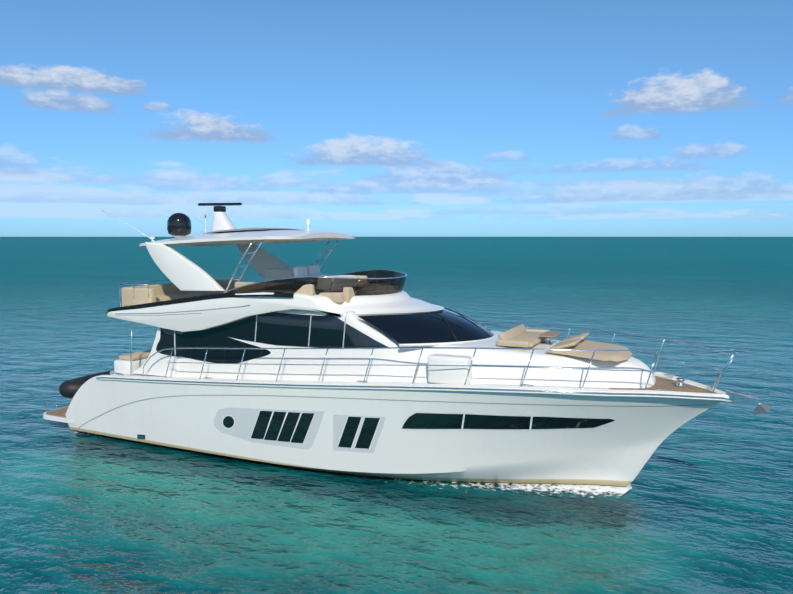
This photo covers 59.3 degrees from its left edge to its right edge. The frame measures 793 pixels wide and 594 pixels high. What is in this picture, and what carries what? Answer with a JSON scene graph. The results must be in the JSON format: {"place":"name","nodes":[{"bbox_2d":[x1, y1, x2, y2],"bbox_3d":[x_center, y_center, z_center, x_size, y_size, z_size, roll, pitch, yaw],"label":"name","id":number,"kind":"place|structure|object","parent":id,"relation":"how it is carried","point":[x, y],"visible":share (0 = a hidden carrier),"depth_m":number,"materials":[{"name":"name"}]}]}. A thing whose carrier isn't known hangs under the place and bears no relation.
{"place":"outdoors","nodes":[
{"label":"outdoors","id":0,"kind":"place"},
{"bbox_2d":[0,237,792,593],"bbox_3d":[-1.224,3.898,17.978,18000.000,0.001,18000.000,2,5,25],"label":"sea water","id":1,"kind":"structure","parent":0,"point":[704,505],"depth_m":15.86,"materials":[{"name":"teal liquid"}]},
{"bbox_2d":[75,431,631,498],"bbox_3d":[-5.590,3.700,20.004,23.566,0.019,5.600,2,5,25],"label":"sea foam","id":2,"kind":"object","parent":1,"relation":"on","point":[589,488],"visible":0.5,"depth_m":15.08,"materials":[{"name":"white"}]},
{"bbox_2d":[65,376,722,486],"bbox_3d":[-0.703,3.121,17.666,16.550,3.338,4.861,2,5,25],"label":"hull","id":3,"kind":"object","parent":1,"relation":"in","point":[620,451],"visible":0.65,"depth_m":15.02,"materials":[{"name":"paint"}]},
{"bbox_2d":[43,406,74,423],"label":"swim platform","id":4,"kind":"structure","parent":3,"relation":"attached to","point":[55,418],"depth_m":19.47,"materials":[{"name":"white plastic"}]},
{"bbox_2d":[46,406,68,416],"bbox_3d":[-8.615,3.177,21.375,1.410,0.001,4.113,2,5,25],"label":"swim platform deck","id":5,"kind":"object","parent":4,"relation":"on","point":[61,412],"visible":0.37,"depth_m":19.93,"materials":[{"name":"brown wood"}]},
{"bbox_2d":[46,322,131,414],"bbox_3d":[-7.522,1.790,20.742,3.428,2.881,4.234,2,5,25],"label":"stern steel","id":6,"kind":"object","parent":5,"relation":"on","point":[130,368],"visible":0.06,"depth_m":18.13,"materials":[{"name":"silver metal"}]},
{"bbox_2d":[59,370,111,397],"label":"tender tubes","id":7,"kind":"object","parent":6,"relation":"on","point":[69,388],"visible":0.23,"depth_m":19.75},
{"bbox_2d":[137,434,144,439],"bbox_3d":[-5.727,3.468,20.048,0.314,0.158,4.317,2,5,25],"label":"hull vent","id":8,"kind":"object","parent":3,"relation":"attached to","point":[139,436],"visible":0.5,"depth_m":18.12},
{"bbox_2d":[222,415,234,428],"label":"porthole frame","id":9,"kind":"object","parent":3,"relation":"attached to","point":[233,424],"visible":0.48,"depth_m":16.66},
{"bbox_2d":[223,416,233,427],"bbox_3d":[-3.046,2.806,18.735,0.341,0.304,4.632,2,5,25],"label":"porthole","id":10,"kind":"object","parent":9,"relation":"in","point":[228,421],"visible":0.5,"depth_m":16.66,"materials":[{"name":"black glass"}]},
{"bbox_2d":[250,410,272,439],"bbox_3d":[-2.174,2.801,18.327,0.743,0.743,4.693,2,5,25],"label":"window frame","id":11,"kind":"object","parent":3,"relation":"attached to","point":[256,421],"visible":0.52,"depth_m":16.23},
{"bbox_2d":[251,411,271,438],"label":"hull window","id":12,"kind":"structure","parent":11,"relation":"in","point":[261,425],"depth_m":16.24,"materials":[{"name":"black glass"}]},
{"bbox_2d":[214,408,324,449],"bbox_3d":[-2.031,2.783,18.258,3.142,0.982,4.697,2,5,25],"label":"window surround panel","id":13,"kind":"object","parent":3,"relation":"attached to","point":[245,421],"visible":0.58,"depth_m":16.39,"materials":[{"name":"white"}]},
{"bbox_2d":[264,411,286,440],"bbox_3d":[-1.828,2.795,18.164,0.746,0.751,4.695,2,5,25],"label":"window frame","id":14,"kind":"object","parent":3,"relation":"attached to","point":[281,426],"visible":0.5,"depth_m":16.06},
{"bbox_2d":[264,411,285,440],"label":"hull window","id":15,"kind":"structure","parent":14,"relation":"in","point":[274,427],"depth_m":16.08,"materials":[{"name":"black glass"}]},
{"bbox_2d":[280,411,300,442],"bbox_3d":[-1.492,2.791,18.006,0.748,0.759,4.691,2,5,25],"label":"window frame","id":16,"kind":"object","parent":3,"relation":"attached to","point":[295,426],"visible":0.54,"depth_m":15.88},
{"bbox_2d":[277,412,299,441],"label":"hull window","id":17,"kind":"structure","parent":16,"relation":"in","point":[288,427],"depth_m":15.93,"materials":[{"name":"black glass"}]},
{"bbox_2d":[291,412,314,443],"bbox_3d":[-1.164,2.788,17.853,0.752,0.771,4.681,2,5,25],"label":"window frame","id":18,"kind":"object","parent":3,"relation":"attached to","point":[308,429],"visible":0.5,"depth_m":15.75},
{"bbox_2d":[291,413,313,442],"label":"hull window","id":19,"kind":"structure","parent":18,"relation":"in","point":[302,427],"depth_m":15.78,"materials":[{"name":"black glass"}]},
{"bbox_2d":[338,417,360,447],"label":"hull window","id":20,"kind":"structure","parent":3,"relation":"attached to","point":[349,432],"depth_m":15.32,"materials":[{"name":"black glass"}]},
{"bbox_2d":[337,416,362,448],"bbox_3d":[-0.082,2.795,17.347,0.701,0.774,4.608,2,5,25],"label":"window frame","id":21,"kind":"object","parent":3,"relation":"attached to","point":[356,432],"visible":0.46,"depth_m":15.32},
{"bbox_2d":[333,414,384,452],"bbox_3d":[0.111,2.823,17.259,1.331,0.923,4.633,2,5,25],"label":"window surround panel","id":22,"kind":"object","parent":3,"relation":"attached to","point":[339,421],"visible":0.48,"depth_m":15.35,"materials":[{"name":"white plastic"}]},
{"bbox_2d":[355,417,379,448],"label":"hull window","id":23,"kind":"structure","parent":3,"relation":"attached to","point":[366,434],"depth_m":15.16,"materials":[{"name":"black glass"}]},
{"bbox_2d":[354,416,380,449],"bbox_3d":[0.303,2.790,17.166,0.716,0.768,4.566,2,5,25],"label":"window frame","id":24,"kind":"object","parent":3,"relation":"attached to","point":[374,433],"visible":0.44,"depth_m":15.15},
{"bbox_2d":[78,395,707,427],"bbox_3d":[-0.756,2.788,17.662,15.734,1.914,4.791,2,5,25],"label":"hull crease line","id":25,"kind":"object","parent":3,"relation":"attached to","point":[384,399],"visible":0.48,"depth_m":14.82,"materials":[{"name":"grey"}]},
{"bbox_2d":[112,373,719,393],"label":"deck","id":26,"kind":"structure","parent":3,"relation":"on","point":[662,382],"depth_m":14.50,"materials":[{"name":"white"}]},
{"bbox_2d":[114,358,146,373],"bbox_3d":[-6.617,1.753,20.315,0.600,0.360,3.600,2,5,25],"label":"cockpit seat base","id":27,"kind":"object","parent":26,"relation":"on","point":[121,366],"visible":0.29,"depth_m":18.72,"materials":[{"name":"white plastic"}]},
{"bbox_2d":[119,349,151,360],"bbox_3d":[-6.572,1.516,20.273,0.500,0.120,3.400,2,5,25],"label":"seat cushion","id":28,"kind":"object","parent":27,"relation":"on","point":[140,355],"visible":0.44,"depth_m":18.90,"materials":[{"name":"beige fabric"}]},
{"bbox_2d":[132,327,177,376],"bbox_3d":[-5.461,1.196,19.726,1.550,1.360,3.950,2,5,25],"label":"cockpit fin","id":29,"kind":"object","parent":26,"relation":"on","point":[157,364],"visible":0.46,"depth_m":17.86,"materials":[{"name":"white plastic"}]},
{"bbox_2d":[156,328,270,362],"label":"side window","id":30,"kind":"structure","parent":26,"relation":"on","point":[203,339],"depth_m":17.27,"materials":[{"name":"black glass"}]},
{"bbox_2d":[116,337,684,390],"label":"deck cleats","id":31,"kind":"object","parent":26,"relation":"on","point":[680,381],"visible":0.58,"depth_m":14.42,"materials":[{"name":"silver metal"}]},
{"bbox_2d":[96,377,732,399],"bbox_3d":[-0.065,1.888,17.260,15.165,0.731,4.957,2,5,25],"label":"rub rail","id":32,"kind":"object","parent":26,"relation":"on","point":[429,388],"visible":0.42,"depth_m":14.23,"materials":[{"name":"silver metal"}]},
{"bbox_2d":[99,370,732,401],"bbox_3d":[-0.024,1.882,17.240,15.050,0.819,4.917,2,5,25],"label":"toe rail","id":33,"kind":"object","parent":26,"relation":"on","point":[722,394],"visible":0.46,"depth_m":14.36,"materials":[{"name":"white plastic"}]},
{"bbox_2d":[177,309,655,387],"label":"house","id":34,"kind":"structure","parent":26,"relation":"on","point":[344,366],"depth_m":15.20,"materials":[{"name":"white plastic"}]},
{"bbox_2d":[107,291,444,331],"bbox_3d":[-2.837,0.232,18.413,8.640,1.090,4.240,2,5,25],"label":"fly body","id":35,"kind":"object","parent":34,"relation":"on","point":[402,302],"visible":0.65,"depth_m":16.55,"materials":[{"name":"white plastic"}]},
{"bbox_2d":[119,276,236,306],"bbox_3d":[-6.052,-0.116,19.888,1.093,0.757,3.828,2,5,25],"label":"flybridge rail","id":36,"kind":"object","parent":35,"relation":"on","point":[154,280],"visible":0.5,"depth_m":18.43,"materials":[{"name":"silver metal"}]},
{"bbox_2d":[115,305,249,314],"bbox_3d":[-4.488,0.158,19.179,4.306,0.460,4.272,2,5,25],"label":"trim stripe","id":37,"kind":"object","parent":35,"relation":"on","point":[182,311],"visible":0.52,"depth_m":17.20,"materials":[{"name":"grey"}]},
{"bbox_2d":[106,292,293,314],"bbox_3d":[-4.111,0.014,18.990,5.770,0.774,4.252,2,5,25],"label":"flybridge coaming","id":38,"kind":"object","parent":35,"relation":"on","point":[214,296],"visible":0.67,"depth_m":16.96,"materials":[{"name":"black plastic"}]},
{"bbox_2d":[145,242,290,290],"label":"arch legs","id":39,"kind":"object","parent":35,"relation":"on","point":[181,272],"visible":0.85,"depth_m":17.53,"materials":[{"name":"white plastic"}]},
{"bbox_2d":[139,238,346,246],"bbox_3d":[-4.070,-1.479,18.841,5.120,0.255,3.800,2,5,25],"label":"hardtop underside","id":40,"kind":"object","parent":39,"relation":"on","point":[229,242],"visible":0.92,"depth_m":17.56,"materials":[{"name":"white plastic"}]},
{"bbox_2d":[139,233,354,245],"bbox_3d":[-4.070,-1.542,18.836,5.120,0.380,3.800,2,5,25],"label":"hardtop edge","id":41,"kind":"object","parent":39,"relation":"on","point":[324,235],"visible":0.71,"depth_m":17.07,"materials":[{"name":"white plastic"}]},
{"bbox_2d":[150,230,351,242],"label":"hardtop roof","id":42,"kind":"structure","parent":39,"relation":"on","point":[264,233],"depth_m":17.16,"materials":[{"name":"white plastic"}]},
{"bbox_2d":[149,209,309,240],"bbox_3d":[-4.288,-1.932,18.867,4.520,0.947,1.985,2,5,25],"label":"radar mast","id":43,"kind":"object","parent":42,"relation":"on","point":[221,221],"visible":0.69,"depth_m":18.96,"materials":[{"name":"white plastic"}]},
{"bbox_2d":[101,210,211,240],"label":"vhf whips","id":44,"kind":"object","parent":43,"relation":"on","point":[138,230],"visible":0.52,"depth_m":18.45,"materials":[{"name":"white plastic"}]},
{"bbox_2d":[167,213,191,235],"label":"radar dome","id":45,"kind":"structure","parent":43,"relation":"on","point":[178,224],"depth_m":19.21,"materials":[{"name":"black plastic"}]},
{"bbox_2d":[198,203,241,211],"bbox_3d":[-4.849,-2.458,19.121,1.290,0.248,0.271,2,5,21],"label":"radar antenna","id":46,"kind":"object","parent":43,"relation":"on","point":[219,207],"visible":0.98,"depth_m":19.05,"materials":[{"name":"black plastic"}]},
{"bbox_2d":[202,228,297,233],"bbox_3d":[-3.853,-1.773,18.714,2.000,0.159,1.900,2,5,25],"label":"sunroof","id":47,"kind":"object","parent":43,"relation":"on","point":[243,229],"visible":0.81,"depth_m":18.22,"materials":[{"name":"black glass"}]},
{"bbox_2d":[121,274,366,306],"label":"fly cushions","id":48,"kind":"object","parent":35,"relation":"on","point":[163,292],"visible":0.33,"depth_m":18.24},
{"bbox_2d":[225,240,338,291],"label":"hardtop support poles","id":49,"kind":"object","parent":35,"relation":"on","point":[245,253],"visible":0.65,"depth_m":16.80,"materials":[{"name":"silver metal"}]},
{"bbox_2d":[265,265,356,280],"bbox_3d":[-2.592,-0.522,19.368,2.825,0.716,1.450,2,5,25],"label":"flybridge console","id":50,"kind":"object","parent":35,"relation":"on","point":[295,271],"visible":0.29,"depth_m":19.54,"materials":[{"name":"grey plastic"}]},
{"bbox_2d":[226,270,406,295],"bbox_3d":[-1.614,-0.376,17.788,3.740,0.491,4.157,2,5,25],"label":"flybridge windscreen","id":51,"kind":"object","parent":35,"relation":"on","point":[365,287],"visible":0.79,"depth_m":16.20,"materials":[{"name":"black glass"}]},
{"bbox_2d":[223,269,406,294],"bbox_3d":[-1.610,-0.391,17.785,3.756,0.506,4.181,2,5,25],"label":"fly screen rail","id":52,"kind":"object","parent":51,"relation":"on","point":[332,277],"visible":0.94,"depth_m":16.32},
{"bbox_2d":[205,312,387,347],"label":"side window","id":53,"kind":"structure","parent":34,"relation":"attached to","point":[285,329],"depth_m":16.11,"materials":[{"name":"black glass"}]},
{"bbox_2d":[254,311,347,347],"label":"mullions","id":54,"kind":"object","parent":34,"relation":"attached to","point":[309,330],"visible":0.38,"depth_m":15.95,"materials":[{"name":"grey metal"}]},
{"bbox_2d":[357,309,493,343],"bbox_3d":[1.062,0.619,16.622,2.594,0.560,3.725,2,5,25],"label":"windshield","id":55,"kind":"object","parent":34,"relation":"on","point":[419,328],"visible":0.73,"depth_m":15.56,"materials":[{"name":"black glass"}]},
{"bbox_2d":[432,304,490,341],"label":"windshield wipers","id":56,"kind":"object","parent":55,"relation":"on","point":[457,324],"visible":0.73,"depth_m":16.20,"materials":[{"name":"black metal"}]},
{"bbox_2d":[399,330,496,346],"bbox_3d":[1.566,0.918,16.412,1.593,0.061,3.880,2,5,25],"label":"windshield frame","id":57,"kind":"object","parent":34,"relation":"attached to","point":[420,344],"depth_m":15.12,"materials":[{"name":"white plastic"}]},
{"bbox_2d":[539,331,561,337],"bbox_3d":[3.458,0.839,15.630,0.360,0.028,0.750,2,5,25],"label":"foredeck table","id":58,"kind":"object","parent":34,"relation":"on","point":[550,334],"visible":1,"depth_m":15.52,"materials":[{"name":"brown wood"}]},
{"bbox_2d":[546,340,631,361],"bbox_3d":[4.259,1.134,15.170,1.600,0.221,1.960,2,5,25],"label":"sunpad","id":59,"kind":"object","parent":34,"relation":"on","point":[612,356],"visible":0.65,"depth_m":14.63,"materials":[{"name":"beige fabric"}]},
{"bbox_2d":[497,324,588,348],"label":"sun lounger cushions","id":60,"kind":"object","parent":59,"relation":"on","point":[520,336],"visible":0.88,"depth_m":15.34,"materials":[{"name":"beige fabric"}]},
{"bbox_2d":[143,323,746,392],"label":"guard rails","id":61,"kind":"object","parent":26,"relation":"on","point":[588,369],"visible":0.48,"depth_m":14.52,"materials":[{"name":"silver metal"}]},
{"bbox_2d":[428,353,471,384],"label":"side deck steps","id":62,"kind":"structure","parent":26,"relation":"on","point":[456,375],"depth_m":14.45,"materials":[{"name":"white plastic"}]},
{"bbox_2d":[401,411,616,430],"bbox_3d":[2.938,2.487,15.906,4.264,0.510,4.429,2,5,25],"label":"hull window frame","id":63,"kind":"object","parent":3,"relation":"attached to","point":[407,417],"visible":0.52,"depth_m":14.32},
{"bbox_2d":[461,413,464,429],"bbox_3d":[2.225,2.423,16.234,0.126,0.406,4.118,2,5,25],"label":"window divider","id":64,"kind":"object","parent":63,"relation":"attached to","point":[463,421],"visible":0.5,"depth_m":14.43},
{"bbox_2d":[402,413,614,428],"bbox_3d":[2.935,2.491,15.908,4.209,0.439,4.418,2,5,25],"label":"hull window","id":65,"kind":"structure","parent":63,"relation":"in","point":[432,421],"depth_m":14.32,"materials":[{"name":"black glass"}]},
{"bbox_2d":[683,382,772,414],"bbox_3d":[6.684,2.069,14.116,1.667,0.555,0.320,2,5,25],"label":"anchor","id":66,"kind":"object","parent":3,"relation":"attached to","point":[761,408],"visible":0.42,"depth_m":13.82,"materials":[{"name":"grey metal"}]},
{"bbox_2d":[726,390,758,405],"bbox_3d":[6.924,2.023,14.000,0.638,0.225,0.200,2,5,25],"label":"bow roller","id":67,"kind":"object","parent":3,"relation":"attached to","point":[743,398],"visible":0.92,"depth_m":13.93,"materials":[{"name":"silver metal"}]},
{"bbox_2d":[0,0,792,236],"label":"sky","id":68,"kind":"structure","parent":0,"point":[357,118],"materials":[{"name":"blue"}]}
]}

